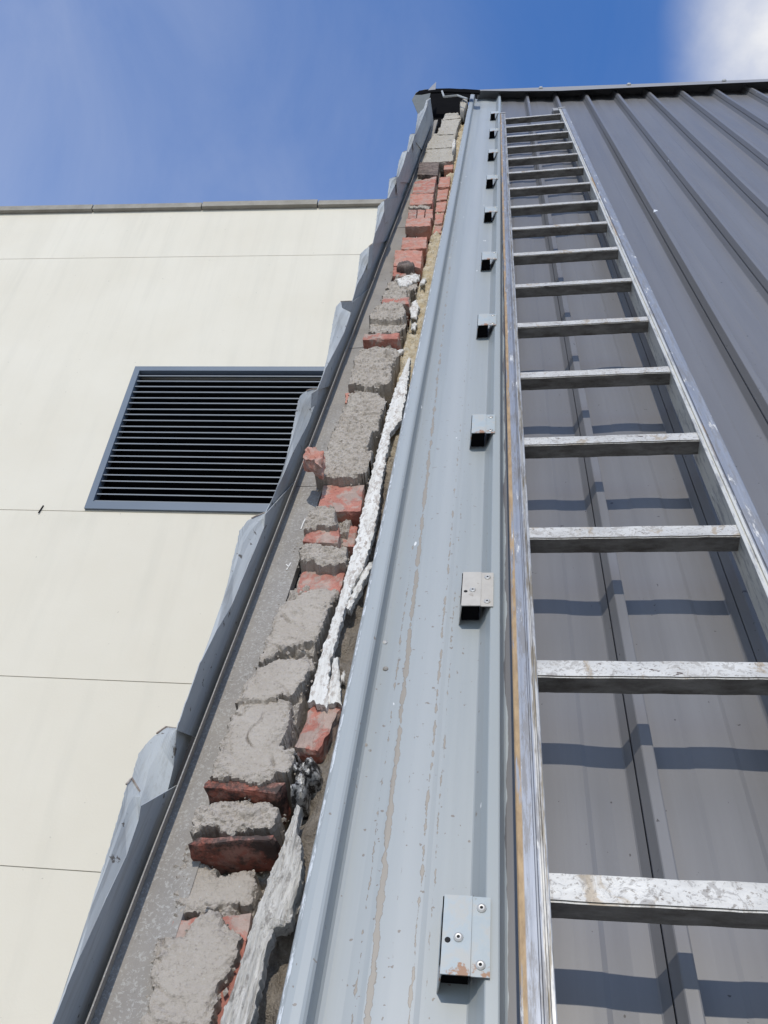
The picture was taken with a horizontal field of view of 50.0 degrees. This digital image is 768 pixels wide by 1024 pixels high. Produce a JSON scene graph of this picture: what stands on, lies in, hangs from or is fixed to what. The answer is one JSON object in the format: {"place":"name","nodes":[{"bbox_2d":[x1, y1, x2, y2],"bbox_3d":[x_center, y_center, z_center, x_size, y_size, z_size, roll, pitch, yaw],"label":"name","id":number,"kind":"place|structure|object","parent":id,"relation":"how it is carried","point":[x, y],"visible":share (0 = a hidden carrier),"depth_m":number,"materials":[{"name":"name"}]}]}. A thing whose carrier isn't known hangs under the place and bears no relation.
{"place":"outdoors","nodes":[
{"label":"outdoors","id":0,"kind":"place"},
{"bbox_2d":[0,199,384,1023],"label":"cream building","id":1,"kind":"structure","parent":0,"point":[162,365],"depth_m":7.08,"materials":[{"name":"concrete"}]},
{"bbox_2d":[0,0,767,205],"label":"sky","id":2,"kind":"structure","parent":0,"point":[102,101],"materials":[{"name":"blue"}]},
{"label":"ground","id":3,"kind":"structure","parent":0,"visible":0},
{"bbox_2d":[172,79,767,1023],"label":"clad building","id":4,"kind":"structure","parent":3,"relation":"on","point":[408,911],"depth_m":1.21,"materials":[{"name":"grey metal"}]},
{"bbox_2d":[220,805,304,1023],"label":"expanding foam","id":5,"kind":"object","parent":4,"relation":"attached to","point":[274,917],"visible":1,"depth_m":0.87,"materials":[{"name":"polyurethane foam"}]},
{"bbox_2d":[140,99,467,1023],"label":"brick wall","id":6,"kind":"structure","parent":4,"relation":"attached to","point":[240,823],"depth_m":1.13,"materials":[{"name":"grey brick"}]},
{"bbox_2d":[85,120,437,1023],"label":"gutter tray","id":7,"kind":"object","parent":6,"relation":"attached to","point":[125,986],"visible":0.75,"depth_m":1.15,"materials":[{"name":"grey metal"}]},
{"bbox_2d":[52,98,433,1023],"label":"step flashing","id":8,"kind":"object","parent":7,"relation":"attached to","point":[148,792],"visible":0.98,"depth_m":1.15,"materials":[{"name":"metal"}]},
{"bbox_2d":[303,447,325,479],"bbox_3d":[-0.136,-0.097,1.601,0.047,0.072,0.042,-1,-56,9],"label":"brick chunk","id":9,"kind":"object","parent":7,"relation":"on","point":[314,461],"visible":1,"depth_m":1.59,"materials":[{"name":"red brick"}]},
{"bbox_2d":[290,753,323,821],"bbox_3d":[-0.101,0.361,1.063,0.052,0.094,0.125,-1,-56,9],"label":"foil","id":10,"kind":"object","parent":6,"relation":"attached to","point":[309,779],"visible":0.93,"depth_m":1.03,"materials":[{"name":"silver metal"}]},
{"bbox_2d":[328,657,342,708],"bbox_3d":[-0.066,0.244,1.175,0.029,0.092,0.017,-1,-56,9],"label":"foam","id":11,"kind":"object","parent":6,"relation":"on","point":[334,695],"visible":0.99,"depth_m":1.16,"materials":[{"name":"white plastic"}]},
{"bbox_2d":[307,358,410,712],"bbox_3d":[-0.014,-0.057,1.614,0.050,1.180,0.019,-1,-56,9],"label":"expanding foam","id":12,"kind":"object","parent":6,"relation":"on","point":[358,561],"visible":1,"depth_m":1.45,"materials":[{"name":"white plastic"}]},
{"bbox_2d":[346,562,372,615],"bbox_3d":[-0.040,0.124,1.356,0.030,0.128,0.018,-1,-56,9],"label":"expanding foam","id":13,"kind":"object","parent":12,"relation":"attached to","point":[357,594],"visible":0.96,"depth_m":1.34,"materials":[{"name":"white plastic"}]},
{"bbox_2d":[257,122,464,1023],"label":"insulation","id":14,"kind":"object","parent":6,"relation":"attached to","point":[277,968],"visible":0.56,"depth_m":1.28,"materials":[{"name":"fabric"}]},
{"bbox_2d":[396,274,419,287],"bbox_3d":[0.078,-0.744,2.659,0.078,0.181,0.044,-1,-56,9],"label":"expanding foam","id":15,"kind":"object","parent":6,"relation":"on","point":[406,280],"visible":1,"depth_m":2.63,"materials":[{"name":"white plastic"}]},
{"bbox_2d":[452,139,455,161],"bbox_3d":[0.379,-1.947,4.438,0.026,0.495,0.096,-1,-56,9],"label":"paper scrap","id":16,"kind":"object","parent":6,"relation":"on","point":[454,147],"visible":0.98,"depth_m":4.33,"materials":[{"name":"white paper"}]},
{"bbox_2d":[500,107,767,1023],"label":"ladder","id":17,"kind":"object","parent":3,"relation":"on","point":[544,896],"visible":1,"depth_m":1.18,"materials":[{"name":"silver metal"}]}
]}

